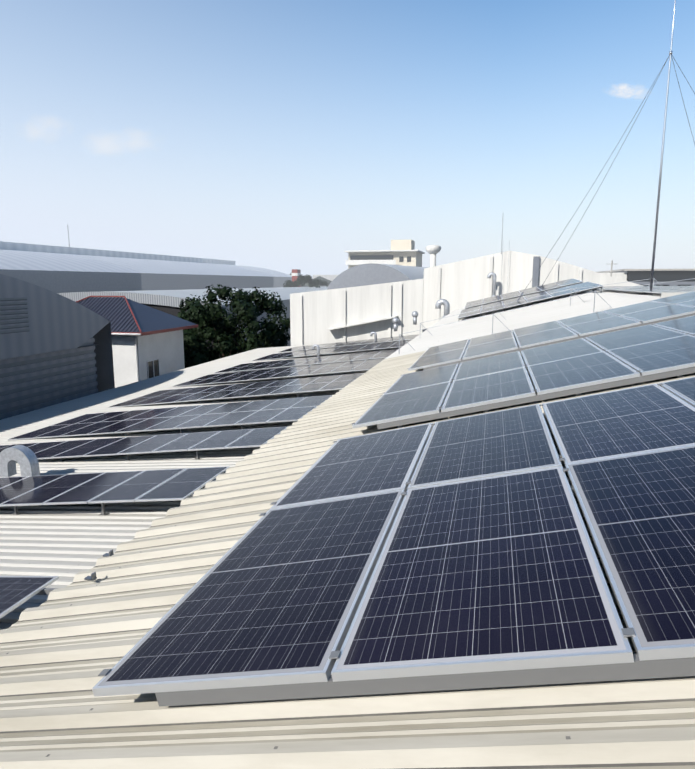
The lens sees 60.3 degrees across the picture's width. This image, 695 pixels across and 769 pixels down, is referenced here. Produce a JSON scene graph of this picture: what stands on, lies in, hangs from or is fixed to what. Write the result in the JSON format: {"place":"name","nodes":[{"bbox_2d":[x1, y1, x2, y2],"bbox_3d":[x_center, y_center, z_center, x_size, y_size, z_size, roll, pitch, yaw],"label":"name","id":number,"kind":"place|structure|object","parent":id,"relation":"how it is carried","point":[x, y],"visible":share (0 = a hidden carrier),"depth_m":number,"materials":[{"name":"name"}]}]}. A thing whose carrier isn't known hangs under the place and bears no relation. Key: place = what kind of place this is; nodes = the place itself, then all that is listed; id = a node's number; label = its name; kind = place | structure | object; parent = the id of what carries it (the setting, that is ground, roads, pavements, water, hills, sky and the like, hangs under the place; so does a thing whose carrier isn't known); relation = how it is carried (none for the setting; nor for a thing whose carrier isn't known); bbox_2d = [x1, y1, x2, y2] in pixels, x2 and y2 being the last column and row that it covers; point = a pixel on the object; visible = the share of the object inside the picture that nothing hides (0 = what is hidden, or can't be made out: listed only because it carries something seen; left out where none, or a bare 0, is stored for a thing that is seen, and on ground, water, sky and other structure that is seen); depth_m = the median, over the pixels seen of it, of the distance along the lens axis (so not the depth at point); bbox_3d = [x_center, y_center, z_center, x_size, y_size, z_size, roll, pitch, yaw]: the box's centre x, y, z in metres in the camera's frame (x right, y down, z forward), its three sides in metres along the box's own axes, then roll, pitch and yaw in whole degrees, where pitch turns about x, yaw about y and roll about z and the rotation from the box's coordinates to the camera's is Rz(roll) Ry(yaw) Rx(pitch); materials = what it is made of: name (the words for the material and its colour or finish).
{"place":"outdoors","nodes":[
{"label":"outdoors","id":0,"kind":"place"},
{"bbox_2d":[0,274,114,419],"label":"grey hall","id":1,"kind":"structure","parent":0,"point":[55,348],"depth_m":28.96,"materials":[{"name":"silver metal"}]},
{"bbox_2d":[43,113,97,157],"bbox_3d":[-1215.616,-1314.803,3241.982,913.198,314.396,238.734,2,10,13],"label":"cloud","id":2,"kind":"structure","parent":0,"point":[80,142],"depth_m":3248.50,"materials":[{"name":"white"}]},
{"bbox_2d":[76,296,197,387],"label":"white house","id":3,"kind":"structure","parent":0,"point":[147,342],"depth_m":44.35,"materials":[{"name":"paint"}]},
{"bbox_2d":[0,241,291,292],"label":"warehouse","id":4,"kind":"structure","parent":0,"point":[64,270],"depth_m":118.84,"materials":[{"name":"silver metal"}]},
{"bbox_2d":[7,149,335,280],"bbox_3d":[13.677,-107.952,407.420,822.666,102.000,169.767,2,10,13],"label":"haze","id":5,"kind":"object","parent":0,"point":[149,169],"depth_m":405.91,"materials":[{"name":"white"}]},
{"bbox_2d":[0,344,398,629],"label":"roof","id":6,"kind":"structure","parent":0,"point":[65,543],"depth_m":14.57,"materials":[{"name":"grey metal"}]},
{"bbox_2d":[0,445,39,476],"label":"vent duct","id":7,"kind":"object","parent":6,"relation":"on","point":[25,458],"visible":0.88,"depth_m":14.06,"materials":[{"name":"silver metal"}]},
{"bbox_2d":[12,339,412,594],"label":"solar panel mounts","id":8,"kind":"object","parent":6,"relation":"on","point":[45,591],"depth_m":23.04,"materials":[{"name":"silver metal"}]},
{"bbox_2d":[0,334,419,618],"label":"solar panels","id":9,"kind":"object","parent":8,"relation":"on","point":[138,486],"visible":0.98,"depth_m":18.21,"materials":[{"name":"blue glass"}]},
{"bbox_2d":[312,344,319,356],"bbox_3d":[-1.974,-2.027,37.833,0.572,1.024,0.306,2,10,13],"label":"vent pipe","id":10,"kind":"object","parent":6,"relation":"on","point":[318,349],"visible":0.9,"depth_m":37.74,"materials":[{"name":"silver metal"}]},
{"bbox_2d":[370,332,376,340],"bbox_3d":[1.942,-3.340,44.059,0.600,1.114,0.342,2,10,13],"label":"vent pipe","id":11,"kind":"object","parent":6,"relation":"on","point":[375,335],"visible":0.83,"depth_m":43.94,"materials":[{"name":"silver metal"}]},
{"bbox_2d":[0,335,694,768],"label":"roof","id":12,"kind":"structure","parent":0,"point":[60,649],"depth_m":2.27,"materials":[{"name":"beige metal"}]},
{"bbox_2d":[84,549,113,580],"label":"roof brackets","id":13,"kind":"object","parent":12,"relation":"on","point":[92,577],"visible":0.96,"depth_m":4.05,"materials":[{"name":"silver metal"}]},
{"bbox_2d":[98,303,694,706],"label":"mounting rails","id":14,"kind":"object","parent":12,"relation":"on","point":[661,668],"visible":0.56,"depth_m":2.10,"materials":[{"name":"silver metal"}]},
{"bbox_2d":[92,291,694,696],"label":"solar panels","id":15,"kind":"object","parent":14,"relation":"on","point":[472,550],"visible":0.98,"depth_m":3.01,"materials":[{"name":"blue glass"}]},
{"bbox_2d":[661,292,688,297],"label":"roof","id":16,"kind":"structure","parent":12,"relation":"attached to","point":[666,294],"depth_m":14.26,"materials":[{"name":"white metal"}]},
{"bbox_2d":[0,98,694,284],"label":"haze","id":17,"kind":"object","parent":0,"point":[349,214],"depth_m":183.62,"materials":[{"name":"white"}]},
{"bbox_2d":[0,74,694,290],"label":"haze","id":18,"kind":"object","parent":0,"point":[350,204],"depth_m":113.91,"materials":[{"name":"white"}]},
{"bbox_2d":[0,0,694,278],"label":"sky","id":19,"kind":"structure","parent":0,"point":[129,56],"materials":[{"name":"blue"}]},
{"bbox_2d":[344,239,424,268],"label":"building","id":20,"kind":"structure","parent":0,"point":[406,253],"depth_m":135.49,"materials":[{"name":"beige paint"}]},
{"bbox_2d":[392,317,398,330],"bbox_3d":[3.510,-4.393,43.617,0.504,0.990,0.504,2,10,13],"label":"turbine vent","id":21,"kind":"object","parent":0,"point":[395,320],"visible":1,"depth_m":43.49,"materials":[{"name":"silver metal"}]},
{"bbox_2d":[412,311,417,324],"bbox_3d":[4.983,-4.926,44.105,0.504,0.990,0.504,2,10,13],"label":"turbine vent","id":22,"kind":"object","parent":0,"point":[415,314],"visible":1,"depth_m":43.98,"materials":[{"name":"silver metal"}]},
{"bbox_2d":[385,289,660,358],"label":"roof","id":23,"kind":"structure","parent":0,"point":[515,318],"depth_m":19.59,"materials":[{"name":"grey metal"}]},
{"bbox_2d":[487,272,496,296],"bbox_3d":[10.418,-7.149,43.020,0.755,1.827,0.468,2,10,13],"label":"vent pipe","id":24,"kind":"object","parent":23,"relation":"on","point":[489,275],"visible":0.96,"depth_m":42.87,"materials":[{"name":"silver metal"}]},
{"bbox_2d":[458,282,602,319],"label":"mounting rails","id":25,"kind":"object","parent":23,"relation":"on","point":[530,302],"visible":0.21,"depth_m":26.36,"materials":[{"name":"silver metal"}]},
{"bbox_2d":[399,278,694,353],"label":"mount","id":26,"kind":"object","parent":23,"relation":"on","point":[536,304],"visible":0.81,"depth_m":16.29,"materials":[{"name":"grey metal"}]},
{"bbox_2d":[458,278,694,317],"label":"solar panels","id":27,"kind":"object","parent":23,"relation":"on","point":[646,289],"visible":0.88,"depth_m":28.08,"materials":[{"name":"blue glass"}]},
{"bbox_2d":[511,54,694,308],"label":"guy wires","id":28,"kind":"object","parent":23,"relation":"on","point":[613,161],"visible":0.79,"depth_m":27.15,"materials":[{"name":"silver metal"}]},
{"bbox_2d":[650,0,675,287],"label":"lightning mast","id":29,"kind":"object","parent":23,"relation":"on","point":[658,196],"visible":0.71,"depth_m":27.80,"materials":[{"name":"silver metal"}]},
{"bbox_2d":[601,272,627,280],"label":"white building","id":30,"kind":"structure","parent":0,"point":[622,276],"depth_m":111.28,"materials":[{"name":"white paint"}]},
{"bbox_2d":[616,85,642,96],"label":"cloud","id":31,"kind":"structure","parent":0,"point":[625,89],"depth_m":2956.38,"materials":[{"name":"white"}]},
{"bbox_2d":[598,269,694,285],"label":"dark building","id":32,"kind":"structure","parent":0,"point":[660,276],"depth_m":109.56,"materials":[{"name":"grey glass"}]},
{"label":"ground","id":33,"kind":"structure","parent":0,"visible":0},
{"bbox_2d":[57,286,326,355],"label":"warehouse","id":34,"kind":"structure","parent":33,"relation":"on","point":[167,301],"depth_m":68.47,"materials":[{"name":"grey metal"}]},
{"bbox_2d":[183,329,219,367],"bbox_3d":[-14.864,-0.345,54.393,6.640,9.594,6.307,-3,10,-18],"label":"tree","id":35,"kind":"object","parent":33,"relation":"on","point":[191,342],"visible":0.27,"depth_m":52.66,"materials":[{"name":"green plant"}]},
{"bbox_2d":[177,294,242,359],"bbox_3d":[-14.269,-2.662,59.391,8.103,12.476,8.603,2,10,13],"label":"tree","id":36,"kind":"object","parent":33,"relation":"on","point":[182,314],"visible":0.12,"depth_m":57.73,"materials":[{"name":"green plant"}]},
{"bbox_2d":[184,284,278,360],"bbox_3d":[-11.485,-2.659,56.261,10.138,13.520,8.036,2,10,13],"label":"tree","id":37,"kind":"object","parent":33,"relation":"on","point":[199,312],"visible":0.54,"depth_m":53.74,"materials":[{"name":"green plant"}]},
{"bbox_2d":[214,287,290,357],"bbox_3d":[-9.118,-2.995,59.066,8.084,13.240,8.968,2,10,13],"label":"tree","id":38,"kind":"object","parent":33,"relation":"on","point":[267,305],"visible":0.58,"depth_m":56.85,"materials":[{"name":"green plant"}]},
{"bbox_2d":[291,269,300,286],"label":"water tower","id":39,"kind":"structure","parent":33,"relation":"on","point":[295,273],"depth_m":167.32,"materials":[{"name":"red"}]},
{"bbox_2d":[283,274,321,287],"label":"tree","id":40,"kind":"object","parent":33,"relation":"on","point":[304,279],"depth_m":134.86,"materials":[{"name":"green plant"}]},
{"bbox_2d":[290,272,331,286],"bbox_3d":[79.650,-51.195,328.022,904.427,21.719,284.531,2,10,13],"label":"treeline","id":41,"kind":"object","parent":33,"relation":"on","point":[325,279],"depth_m":296.10,"materials":[{"name":"green plant"}]},
{"bbox_2d":[308,278,327,286],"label":"tree","id":42,"kind":"object","parent":33,"relation":"on","point":[323,283],"depth_m":156.44,"materials":[{"name":"green plant"}]},
{"bbox_2d":[313,275,337,279],"bbox_3d":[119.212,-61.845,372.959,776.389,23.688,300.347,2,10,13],"label":"skyline buildings","id":43,"kind":"structure","parent":33,"relation":"on","point":[326,277],"depth_m":480.50,"materials":[{"name":"concrete"}]},
{"bbox_2d":[327,263,428,331],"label":"domed hall","id":44,"kind":"structure","parent":33,"relation":"on","point":[365,274],"depth_m":97.64,"materials":[{"name":"white metal"}]},
{"bbox_2d":[426,245,440,266],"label":"water tower","id":45,"kind":"structure","parent":33,"relation":"on","point":[432,250],"depth_m":108.20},
{"bbox_3d":[20.680,3.577,31.900,31.300,9.400,84.000,2,10,13],"label":"building body","id":46,"kind":"object","parent":33,"relation":"on","visible":0},
{"bbox_2d":[290,251,638,345],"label":"parapet wall","id":47,"kind":"structure","parent":46,"relation":"on","point":[341,315],"depth_m":46.68,"materials":[{"name":"white metal"}]},
{"bbox_2d":[501,218,509,287],"bbox_3d":[11.243,-8.784,43.043,0.278,7.023,0.666,-8,13,-40],"label":"antenna","id":48,"kind":"object","parent":47,"relation":"attached to","point":[502,251],"depth_m":42.95,"materials":[{"name":"grey metal"}]},
{"bbox_3d":[2.053,-0.291,20.149,0.180,1.918,54.000,2,10,13],"label":"step wall","id":49,"kind":"object","parent":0,"visible":0},
{"bbox_2d":[435,299,449,317],"bbox_3d":[6.617,-5.210,41.151,1.146,1.345,0.720,2,10,13],"label":"vent duct","id":50,"kind":"object","parent":49,"relation":"attached to","point":[440,302],"visible":0.94,"depth_m":40.97,"materials":[{"name":"silver metal"}]}
]}

